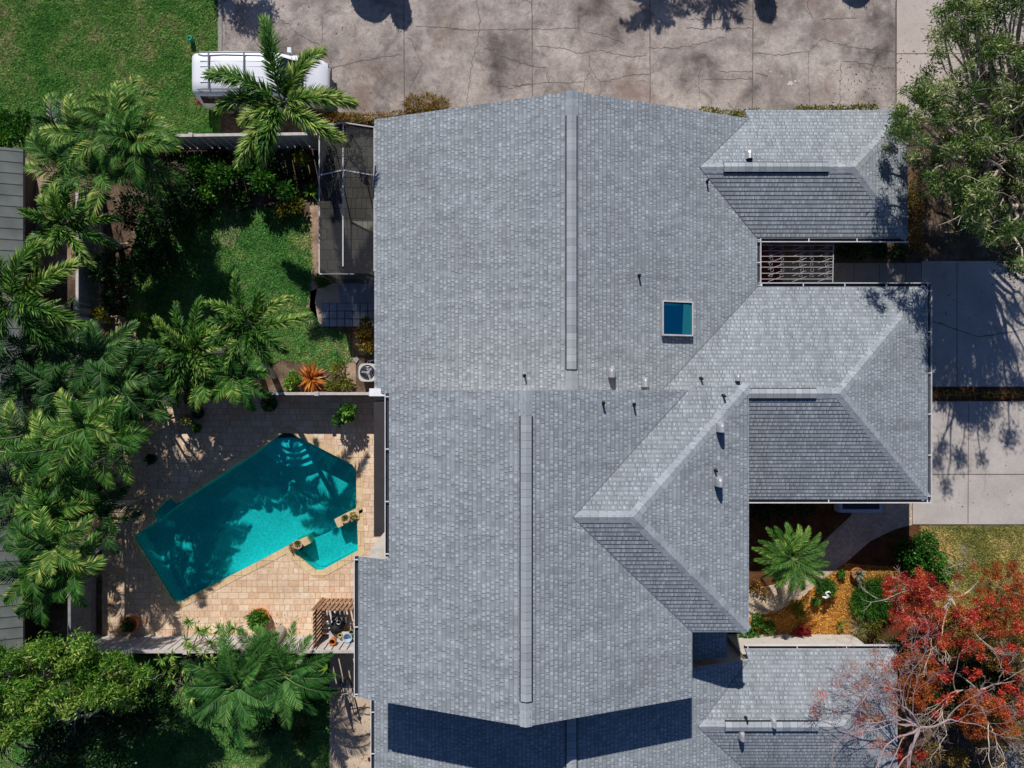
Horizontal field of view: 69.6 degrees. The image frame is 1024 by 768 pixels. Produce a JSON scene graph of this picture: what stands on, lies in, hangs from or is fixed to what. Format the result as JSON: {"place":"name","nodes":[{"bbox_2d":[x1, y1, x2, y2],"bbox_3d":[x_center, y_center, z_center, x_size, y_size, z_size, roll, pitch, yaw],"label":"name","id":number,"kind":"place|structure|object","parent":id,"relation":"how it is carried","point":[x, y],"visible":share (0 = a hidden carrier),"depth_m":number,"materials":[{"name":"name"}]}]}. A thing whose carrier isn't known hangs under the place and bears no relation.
{"place":"outdoors","nodes":[
{"label":"outdoors","id":0,"kind":"place"},
{"bbox_2d":[0,147,35,678],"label":"neighbour house","id":1,"kind":"structure","parent":0,"point":[17,186],"depth_m":27.89,"materials":[{"name":"grey metal"}]},
{"bbox_2d":[0,0,221,168],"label":"lawn","id":2,"kind":"structure","parent":0,"point":[217,128],"depth_m":29.99,"materials":[{"name":"green plant"}]},
{"bbox_2d":[0,107,31,147],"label":"shrub","id":3,"kind":"object","parent":2,"relation":"on","point":[10,130],"visible":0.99,"depth_m":29.82,"materials":[{"name":"green plant"}]},
{"bbox_2d":[103,315,144,362],"bbox_3d":[-16.404,-1.996,29.990,1.915,0.001,3.756,-30,90,0],"label":"garden bed","id":4,"kind":"object","parent":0,"point":[110,327],"visible":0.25,"depth_m":29.99,"materials":[{"name":"brown soil"}]},
{"bbox_2d":[0,655,328,767],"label":"lawn","id":5,"kind":"structure","parent":0,"point":[222,742],"depth_m":29.99,"materials":[{"name":"green plant"}]},
{"bbox_2d":[0,626,161,754],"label":"tree","id":6,"kind":"object","parent":5,"relation":"on","point":[29,701],"visible":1,"depth_m":25.52,"materials":[{"name":"green plant"}]},
{"bbox_2d":[0,663,182,767],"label":"tree","id":7,"kind":"object","parent":5,"relation":"on","point":[94,750],"visible":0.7,"depth_m":27.52,"materials":[{"name":"green plant"}]},
{"bbox_2d":[253,653,328,748],"bbox_3d":[-8.611,12.389,29.194,2.559,1.664,4.089,22,90,0],"label":"shrub","id":8,"kind":"object","parent":5,"relation":"on","point":[275,722],"visible":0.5,"depth_m":29.14,"materials":[{"name":"green plant"}]},
{"bbox_2d":[220,207,244,250],"bbox_3d":[-11.387,-6.339,29.990,1.070,0.001,1.826,0,90,0],"label":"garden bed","id":9,"kind":"object","parent":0,"point":[232,228],"visible":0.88,"depth_m":29.99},
{"bbox_2d":[126,203,354,389],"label":"lawn","id":10,"kind":"structure","parent":0,"point":[137,303],"depth_m":29.99,"materials":[{"name":"green plant"}]},
{"bbox_2d":[84,162,204,317],"bbox_3d":[-14.280,-5.531,28.810,3.474,2.438,6.745,27,90,0],"label":"shrub","id":11,"kind":"object","parent":10,"relation":"on","point":[155,209],"visible":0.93,"depth_m":28.51,"materials":[{"name":"green plant"}]},
{"bbox_2d":[144,350,232,412],"bbox_3d":[-12.102,-0.175,28.355,3.551,3.430,2.520,0,90,0],"label":"palm tree","id":12,"kind":"object","parent":10,"relation":"on","point":[200,392],"visible":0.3,"depth_m":27.03,"materials":[{"name":"green plant"}]},
{"bbox_2d":[142,295,240,407],"bbox_3d":[-11.912,-1.196,28.108,3.878,3.828,3.630,44,90,0],"label":"palm tree","id":13,"kind":"object","parent":10,"relation":"on","point":[195,357],"visible":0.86,"depth_m":26.76,"materials":[{"name":"green plant"}]},
{"bbox_2d":[102,396,379,639],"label":"pool deck","id":14,"kind":"structure","parent":0,"point":[287,587],"depth_m":29.97,"materials":[{"name":"beige stone"}]},
{"bbox_2d":[119,616,139,632],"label":"potted plant","id":15,"kind":"object","parent":14,"relation":"on","point":[129,624],"visible":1,"depth_m":29.44,"materials":[{"name":"green plant"}]},
{"bbox_2d":[90,634,353,654],"bbox_3d":[-11.403,10.250,29.050,11.097,1.900,0.160,0,90,0],"label":"fence","id":16,"kind":"object","parent":14,"relation":"on","point":[119,642],"visible":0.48,"depth_m":28.93,"materials":[{"name":"plastic"}]},
{"bbox_2d":[127,426,364,608],"bbox_3d":[-10.365,5.821,30.067,9.771,0.225,6.223,-29,90,0],"label":"pool coping","id":17,"kind":"object","parent":14,"relation":"on","point":[158,581],"visible":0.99,"depth_m":29.95,"materials":[{"name":"stone"}]},
{"bbox_2d":[137,433,357,600],"bbox_3d":[-10.348,5.836,30.555,9.241,0.990,5.703,-30,90,0],"label":"pool basin","id":18,"kind":"object","parent":14,"relation":"in","point":[260,504],"visible":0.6,"depth_m":31.05,"materials":[{"name":"liquid"}]},
{"bbox_2d":[263,436,326,466],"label":"pool steps","id":19,"kind":"structure","parent":18,"relation":"on","point":[292,451],"depth_m":30.50,"materials":[{"name":"teal tile"}]},
{"bbox_2d":[289,531,316,552],"bbox_3d":[-8.674,6.479,30.337,0.868,1.406,0.420,-27,90,0],"label":"stone planter","id":20,"kind":"object","parent":18,"relation":"on","point":[302,541],"visible":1,"depth_m":29.90,"materials":[{"name":"beige stone"}]},
{"bbox_2d":[334,507,358,527],"bbox_3d":[-6.656,5.420,30.338,1.108,1.404,0.430,-24,90,0],"label":"stone planter","id":21,"kind":"object","parent":18,"relation":"on","point":[349,516],"visible":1,"depth_m":29.90,"materials":[{"name":"beige stone"}]},
{"bbox_2d":[242,608,270,631],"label":"potted plant","id":22,"kind":"object","parent":14,"relation":"on","point":[256,616],"visible":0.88,"depth_m":29.31,"materials":[{"name":"green plant"}]},
{"bbox_2d":[261,395,277,411],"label":"potted plant","id":23,"kind":"object","parent":14,"relation":"on","point":[269,404],"visible":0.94,"depth_m":29.45,"materials":[{"name":"green plant"}]},
{"bbox_2d":[311,597,353,648],"bbox_3d":[-6.596,9.470,29.190,2.279,1.620,1.593,0,90,0],"label":"slat screen","id":24,"kind":"object","parent":14,"relation":"on","point":[318,607],"visible":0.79,"depth_m":29.07,"materials":[{"name":"brown wood"}]},
{"bbox_2d":[322,610,353,633],"bbox_3d":[-6.910,9.547,29.498,1.395,0.964,0.984,0,90,0],"label":"pool pump","id":25,"kind":"object","parent":14,"relation":"on","point":[338,621],"visible":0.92,"depth_m":29.50,"materials":[{"name":"black plastic"}]},
{"bbox_2d":[332,401,357,427],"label":"shrub","id":26,"kind":"object","parent":14,"relation":"on","point":[344,411],"visible":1,"depth_m":28.94,"materials":[{"name":"green plant"}]},
{"bbox_2d":[308,283,340,327],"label":"patio","id":27,"kind":"structure","parent":0,"point":[329,293],"depth_m":29.99,"materials":[{"name":"beige concrete"}]},
{"bbox_2d":[330,654,370,767],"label":"side patio","id":28,"kind":"structure","parent":0,"point":[342,665],"depth_m":29.99,"materials":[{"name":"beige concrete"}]},
{"bbox_2d":[337,283,373,302],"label":"patio","id":29,"kind":"structure","parent":0,"point":[356,292],"depth_m":29.98,"materials":[{"name":"grey concrete"}]},
{"bbox_2d":[0,0,1023,767],"bbox_3d":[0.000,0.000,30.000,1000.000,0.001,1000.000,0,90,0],"label":"ground","id":30,"kind":"structure","parent":0,"point":[932,228],"depth_m":30.00,"materials":[{"name":"soil"}]},
{"bbox_2d":[25,149,71,272],"bbox_3d":[-18.913,-7.017,29.988,1.930,0.001,5.165,0,90,0],"label":"garden bed","id":31,"kind":"object","parent":30,"relation":"on","point":[65,254],"visible":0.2,"depth_m":29.99,"materials":[{"name":"brown soil"}]},
{"bbox_2d":[0,237,104,355],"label":"palm tree","id":32,"kind":"object","parent":30,"relation":"on","point":[31,291],"visible":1,"depth_m":24.63,"materials":[{"name":"green plant"}]},
{"bbox_2d":[0,478,130,627],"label":"palm tree","id":33,"kind":"object","parent":30,"relation":"on","point":[44,566],"visible":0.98,"depth_m":25.48,"materials":[{"name":"green plant"}]},
{"bbox_2d":[16,176,122,272],"bbox_3d":[-15.673,-5.611,27.700,3.554,4.633,3.354,0,90,0],"label":"palm tree","id":34,"kind":"object","parent":30,"relation":"on","point":[51,219],"visible":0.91,"depth_m":25.88,"materials":[{"name":"green plant"}]},
{"bbox_2d":[0,466,149,554],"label":"palm tree","id":35,"kind":"object","parent":30,"relation":"on","point":[105,506],"visible":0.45,"depth_m":26.66,"materials":[{"name":"green plant"}]},
{"bbox_2d":[0,387,163,504],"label":"palm tree","id":36,"kind":"object","parent":30,"relation":"on","point":[35,440],"visible":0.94,"depth_m":25.29,"materials":[{"name":"green plant"}]},
{"bbox_2d":[66,395,97,645],"bbox_3d":[-16.945,5.358,29.050,0.160,1.900,9.895,0,90,0],"label":"fence","id":37,"kind":"object","parent":30,"relation":"on","point":[84,619],"visible":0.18,"depth_m":29.22,"materials":[{"name":"grey wood"}]},
{"bbox_2d":[0,296,175,517],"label":"palm tree","id":38,"kind":"object","parent":30,"relation":"on","point":[107,370],"visible":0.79,"depth_m":25.66,"materials":[{"name":"green plant"}]},
{"bbox_2d":[76,184,104,378],"bbox_3d":[-16.650,-3.801,29.050,0.160,1.900,7.762,0,90,0],"label":"fence","id":39,"kind":"object","parent":30,"relation":"on","point":[90,299],"visible":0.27,"depth_m":28.91,"materials":[{"name":"grey wood"}]},
{"bbox_2d":[23,75,187,223],"bbox_3d":[-14.234,-8.202,27.121,6.497,5.827,5.227,0,90,0],"label":"palm tree","id":40,"kind":"object","parent":30,"relation":"on","point":[131,140],"visible":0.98,"depth_m":25.24,"materials":[{"name":"green plant"}]},
{"bbox_2d":[148,615,243,734],"bbox_3d":[-12.361,10.773,28.623,2.577,2.795,5.121,29,90,0],"label":"dracaena","id":41,"kind":"object","parent":30,"relation":"on","point":[201,632],"visible":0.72,"depth_m":28.00,"materials":[{"name":"green plant"}]},
{"bbox_2d":[180,619,288,749],"bbox_3d":[-10.125,10.789,27.904,3.932,4.252,4.346,31,90,0],"label":"palm tree","id":42,"kind":"object","parent":30,"relation":"on","point":[222,681],"visible":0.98,"depth_m":26.57,"materials":[{"name":"green plant"}]},
{"bbox_2d":[197,345,271,412],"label":"palm tree","id":43,"kind":"object","parent":30,"relation":"on","point":[231,385],"visible":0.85,"depth_m":26.97,"materials":[{"name":"green plant"}]},
{"bbox_2d":[153,132,318,151],"bbox_3d":[-11.072,-9.539,29.050,7.446,1.900,0.162,-1,90,0],"label":"fence","id":44,"kind":"object","parent":30,"relation":"on","point":[202,142],"visible":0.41,"depth_m":28.90,"materials":[{"name":"plastic"}]},
{"bbox_2d":[161,136,313,221],"bbox_3d":[-11.165,-8.212,29.552,6.434,1.238,3.189,-7,90,0],"label":"shrub","id":45,"kind":"object","parent":30,"relation":"on","point":[275,162],"visible":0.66,"depth_m":29.55,"materials":[{"name":"green plant"}]},
{"bbox_2d":[184,153,296,204],"bbox_3d":[-10.775,-8.150,29.217,4.584,1.615,2.182,0,90,0],"label":"shrub","id":46,"kind":"object","parent":30,"relation":"on","point":[255,176],"visible":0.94,"depth_m":28.99,"materials":[{"name":"green plant"}]},
{"bbox_2d":[201,268,313,378],"bbox_3d":[-8.906,-2.039,27.069,3.697,5.957,3.425,-40,90,0],"label":"palm tree","id":47,"kind":"object","parent":30,"relation":"on","point":[246,335],"visible":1,"depth_m":24.63,"materials":[{"name":"green plant"}]},
{"bbox_2d":[228,624,288,679],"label":"palm tree","id":48,"kind":"object","parent":30,"relation":"on","point":[279,634],"visible":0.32,"depth_m":27.39,"materials":[{"name":"green plant"}]},
{"bbox_2d":[155,392,368,395],"bbox_3d":[-9.674,0.373,29.250,8.566,1.500,0.160,0,90,0],"label":"fence","id":49,"kind":"object","parent":30,"relation":"on","point":[320,393],"visible":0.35,"depth_m":28.57,"materials":[{"name":"plastic"}]},
{"bbox_2d":[201,12,360,171],"bbox_3d":[-8.051,-10.072,27.046,4.965,5.933,5.199,-24,90,0],"label":"palm tree","id":50,"kind":"object","parent":30,"relation":"on","point":[264,114],"visible":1,"depth_m":24.77,"materials":[{"name":"green plant"}]},
{"bbox_2d":[234,621,339,729],"bbox_3d":[-8.437,10.841,28.248,3.825,3.566,3.961,45,90,0],"label":"palm tree","id":51,"kind":"object","parent":30,"relation":"on","point":[297,669],"visible":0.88,"depth_m":26.79,"materials":[{"name":"green plant"}]},
{"bbox_2d":[272,148,310,221],"bbox_3d":[-8.595,-7.834,29.423,1.287,1.200,2.948,25,90,0],"label":"shrub","id":52,"kind":"object","parent":30,"relation":"on","point":[296,158],"visible":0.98,"depth_m":29.42,"materials":[{"name":"green plant"}]},
{"bbox_2d":[282,369,302,391],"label":"shrub","id":53,"kind":"object","parent":30,"relation":"on","point":[295,375],"visible":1,"depth_m":29.59,"materials":[{"name":"green plant"}]},
{"bbox_2d":[221,111,372,141],"bbox_3d":[-8.543,-10.513,29.984,6.652,0.001,1.304,0,90,0],"label":"garden bed","id":54,"kind":"object","parent":30,"relation":"on","point":[229,123],"visible":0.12,"depth_m":29.98,"materials":[{"name":"soil"}]},
{"bbox_2d":[315,104,440,125],"bbox_3d":[-5.357,-10.802,29.693,5.173,0.662,0.810,-4,90,0],"label":"hedge","id":55,"kind":"object","parent":54,"relation":"on","point":[343,118],"visible":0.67,"depth_m":29.63,"materials":[{"name":"green plant"}]},
{"bbox_2d":[296,360,327,395],"bbox_3d":[-8.129,-0.278,29.668,1.556,0.585,1.372,34,90,0],"label":"bromeliad","id":56,"kind":"object","parent":30,"relation":"on","point":[311,379],"visible":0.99,"depth_m":29.71,"materials":[{"name":"orange plant"}]},
{"bbox_2d":[306,205,355,383],"bbox_3d":[-7.724,-3.526,29.990,1.498,0.001,7.490,-13,90,0],"label":"garden bed","id":57,"kind":"object","parent":30,"relation":"on","point":[350,371],"visible":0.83,"depth_m":29.99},
{"bbox_2d":[323,360,354,391],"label":"shrub","id":58,"kind":"object","parent":57,"relation":"on","point":[334,386],"visible":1,"depth_m":29.66,"materials":[{"name":"green plant"}]},
{"bbox_2d":[319,122,373,283],"bbox_3d":[-6.150,-6.826,28.427,2.086,3.105,5.498,0,90,0],"label":"screen enclosure","id":59,"kind":"object","parent":30,"relation":"on","point":[346,208],"visible":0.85,"depth_m":27.18,"materials":[{"name":"metal"}]},
{"bbox_2d":[322,304,373,325],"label":"patio pavers","id":60,"kind":"object","parent":30,"relation":"on","point":[340,314],"visible":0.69,"depth_m":29.95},
{"bbox_2d":[354,315,373,353],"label":"shrub","id":61,"kind":"object","parent":30,"relation":"on","point":[364,339],"visible":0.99,"depth_m":29.20,"materials":[{"name":"green plant"}]},
{"bbox_2d":[358,360,373,381],"bbox_3d":[-5.738,-0.537,29.570,0.698,0.780,0.880,0,90,0],"label":"air conditioner","id":62,"kind":"object","parent":30,"relation":"on","point":[365,372],"visible":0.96,"depth_m":29.28,"materials":[{"name":"metal"}]},
{"bbox_2d":[354,382,751,727],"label":"townhouse","id":63,"kind":"structure","parent":30,"relation":"on","point":[537,557],"depth_m":23.14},
{"bbox_2d":[104,2,1023,767],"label":"leaf litter","id":64,"kind":"object","parent":30,"relation":"on","point":[206,408],"visible":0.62,"depth_m":29.97,"materials":[{"name":"brown plant"}]},
{"bbox_2d":[371,634,898,767],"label":"townhouse","id":65,"kind":"structure","parent":30,"relation":"on","point":[742,707],"depth_m":26.49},
{"bbox_2d":[374,90,931,512],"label":"townhouse","id":66,"kind":"structure","parent":30,"relation":"on","point":[571,240],"depth_m":26.22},
{"bbox_2d":[761,244,833,281],"bbox_3d":[10.649,-4.528,27.550,2.797,0.030,1.438,0,90,0],"label":"iron trellis","id":67,"kind":"object","parent":66,"relation":"attached to","point":[827,273],"visible":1,"depth_m":27.54,"materials":[{"name":"grey metal"}]},
{"bbox_2d":[834,503,882,512],"bbox_3d":[13.756,4.464,29.250,1.690,0.500,1.209,0,90,0],"label":"box window","id":68,"kind":"structure","parent":66,"relation":"in","point":[839,507],"depth_m":29.07,"materials":[{"name":"blue glass"}]},
{"bbox_2d":[761,246,781,282],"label":"entry tiles","id":69,"kind":"object","parent":30,"relation":"on","point":[765,251],"visible":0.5,"depth_m":29.97,"materials":[{"name":"grey tile"}]},
{"bbox_2d":[749,563,904,634],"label":"bark mulch","id":70,"kind":"object","parent":30,"relation":"on","point":[835,601],"visible":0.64,"depth_m":29.96,"materials":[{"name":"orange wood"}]},
{"bbox_2d":[736,612,775,638],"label":"shrub","id":71,"kind":"object","parent":70,"relation":"on","point":[760,624],"visible":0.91,"depth_m":29.62,"materials":[{"name":"green plant"}]},
{"bbox_2d":[789,599,806,621],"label":"shrub","id":72,"kind":"object","parent":70,"relation":"on","point":[798,611],"visible":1,"depth_m":29.60,"materials":[{"name":"green plant"}]},
{"bbox_2d":[814,577,838,599],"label":"shrub","id":73,"kind":"object","parent":70,"relation":"on","point":[832,588],"visible":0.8,"depth_m":29.51,"materials":[{"name":"green plant"}]},
{"bbox_2d":[844,612,875,639],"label":"grass tuft","id":74,"kind":"object","parent":70,"relation":"on","point":[859,621],"visible":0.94,"depth_m":29.72,"materials":[{"name":"plant"}]},
{"bbox_2d":[854,614,887,643],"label":"shrub","id":75,"kind":"object","parent":70,"relation":"on","point":[873,631],"visible":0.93,"depth_m":29.51,"materials":[{"name":"green plant"}]},
{"bbox_2d":[845,570,909,626],"bbox_3d":[14.710,8.631,29.593,2.645,1.366,2.342,0,90,0],"label":"shrub","id":76,"kind":"object","parent":70,"relation":"on","point":[877,607],"visible":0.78,"depth_m":29.46,"materials":[{"name":"green plant"}]},
{"bbox_2d":[727,503,939,644],"bbox_3d":[13.174,7.826,29.994,9.130,0.001,6.261,0,90,0],"label":"garden bed","id":77,"kind":"object","parent":30,"relation":"on","point":[826,521],"visible":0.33,"depth_m":29.99,"materials":[{"name":"brown soil"}]},
{"bbox_2d":[749,503,818,524],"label":"shrub","id":78,"kind":"object","parent":77,"relation":"on","point":[779,513],"visible":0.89,"depth_m":29.52,"materials":[{"name":"green plant"}]},
{"bbox_2d":[752,522,829,592],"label":"palm tree","id":79,"kind":"object","parent":77,"relation":"on","point":[792,560],"visible":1,"depth_m":27.28,"materials":[{"name":"green plant"}]},
{"bbox_2d":[890,527,953,585],"bbox_3d":[16.445,7.060,29.433,1.990,1.180,2.530,-25,90,0],"label":"shrub","id":80,"kind":"object","parent":77,"relation":"on","point":[919,554],"visible":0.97,"depth_m":29.27,"materials":[{"name":"green plant"}]},
{"bbox_2d":[859,542,1023,675],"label":"tree","id":81,"kind":"object","parent":77,"relation":"on","point":[918,586],"visible":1,"depth_m":26.69,"materials":[{"name":"red plant"}]},
{"bbox_2d":[782,263,920,282],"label":"walkway","id":82,"kind":"structure","parent":30,"relation":"on","point":[869,272],"depth_m":29.98,"materials":[{"name":"concrete"}]},
{"bbox_2d":[834,243,909,261],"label":"shrub","id":83,"kind":"object","parent":30,"relation":"on","point":[875,253],"visible":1,"depth_m":29.63,"materials":[{"name":"green plant"}]},
{"bbox_2d":[800,611,1023,767],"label":"tree","id":84,"kind":"object","parent":30,"relation":"on","point":[915,722],"visible":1,"depth_m":25.64,"materials":[{"name":"grey plant"}]},
{"bbox_2d":[907,173,927,255],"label":"hedge","id":85,"kind":"object","parent":30,"relation":"on","point":[913,212],"visible":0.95,"depth_m":29.67,"materials":[{"name":"green plant"}]},
{"bbox_2d":[879,0,1023,290],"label":"tree","id":86,"kind":"object","parent":30,"relation":"on","point":[992,156],"visible":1,"depth_m":23.80,"materials":[{"name":"green plant"}]},
{"bbox_2d":[882,628,1023,727],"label":"tree","id":87,"kind":"object","parent":30,"relation":"on","point":[962,684],"visible":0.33,"depth_m":29.05,"materials":[{"name":"red plant"}]},
{"bbox_2d":[891,617,1023,767],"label":"tree","id":88,"kind":"object","parent":30,"relation":"on","point":[973,732],"visible":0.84,"depth_m":27.07,"materials":[{"name":"red plant"}]},
{"bbox_2d":[932,387,1023,400],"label":"planting strip","id":89,"kind":"object","parent":30,"relation":"on","point":[994,389],"depth_m":29.99,"materials":[{"name":"brown plant"}]},
{"bbox_2d":[932,389,1023,399],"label":"hedge","id":90,"kind":"object","parent":89,"relation":"on","point":[984,395],"visible":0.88,"depth_m":29.86,"materials":[{"name":"green plant"}]},
{"bbox_2d":[222,0,895,122],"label":"driveway","id":91,"kind":"structure","parent":0,"point":[446,55],"depth_m":29.99,"materials":[{"name":"concrete"}]},
{"bbox_2d":[192,47,331,114],"bbox_3d":[-9.845,-11.980,29.055,5.210,1.889,2.400,0,90,0],"label":"van","id":92,"kind":"object","parent":91,"relation":"on","point":[207,94],"visible":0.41,"depth_m":28.24,"materials":[{"name":"white paint"}]},
{"bbox_2d":[400,91,452,112],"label":"shrub","id":93,"kind":"object","parent":91,"relation":"on","point":[440,100],"visible":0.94,"depth_m":29.42,"materials":[{"name":"brown plant"}]},
{"bbox_2d":[282,0,892,104],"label":"driveway cracks","id":94,"kind":"object","parent":91,"relation":"on","point":[610,52],"visible":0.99,"depth_m":29.98,"materials":[{"name":"grey concrete"}]},
{"bbox_2d":[403,0,1023,493],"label":"paving joints","id":95,"kind":"object","parent":91,"relation":"on","point":[879,264],"visible":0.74,"depth_m":29.98,"materials":[{"name":"grey concrete"}]},
{"bbox_2d":[699,105,758,116],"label":"hedge","id":96,"kind":"object","parent":91,"relation":"on","point":[734,112],"visible":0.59,"depth_m":29.69,"materials":[{"name":"green plant"}]},
{"bbox_2d":[793,102,878,109],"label":"hedge","id":97,"kind":"object","parent":91,"relation":"on","point":[836,107],"visible":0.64,"depth_m":29.69,"materials":[{"name":"green plant"}]},
{"bbox_2d":[749,503,911,617],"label":"garden path","id":98,"kind":"structure","parent":0,"point":[852,535],"depth_m":29.98,"materials":[{"name":"beige concrete"}]},
{"bbox_2d":[897,0,1023,117],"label":"driveway","id":99,"kind":"structure","parent":0,"point":[913,19],"depth_m":29.99,"materials":[{"name":"concrete"}]},
{"bbox_2d":[913,401,1023,523],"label":"driveway","id":100,"kind":"structure","parent":0,"point":[991,497],"depth_m":29.98,"materials":[{"name":"concrete"}]},
{"bbox_2d":[919,525,1023,661],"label":"lawn","id":101,"kind":"structure","parent":0,"point":[967,531],"depth_m":29.99,"materials":[{"name":"green plant"}]},
{"bbox_2d":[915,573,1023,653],"bbox_3d":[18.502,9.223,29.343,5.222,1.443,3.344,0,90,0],"label":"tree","id":102,"kind":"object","parent":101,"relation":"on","point":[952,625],"visible":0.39,"depth_m":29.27,"materials":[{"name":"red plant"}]},
{"bbox_2d":[922,261,1023,386],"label":"driveway","id":103,"kind":"structure","parent":0,"point":[991,361],"depth_m":29.99,"materials":[{"name":"concrete"}]},
{"bbox_2d":[989,746,1023,767],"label":"walkway","id":104,"kind":"structure","parent":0,"point":[1010,755],"depth_m":29.99,"materials":[{"name":"concrete"}]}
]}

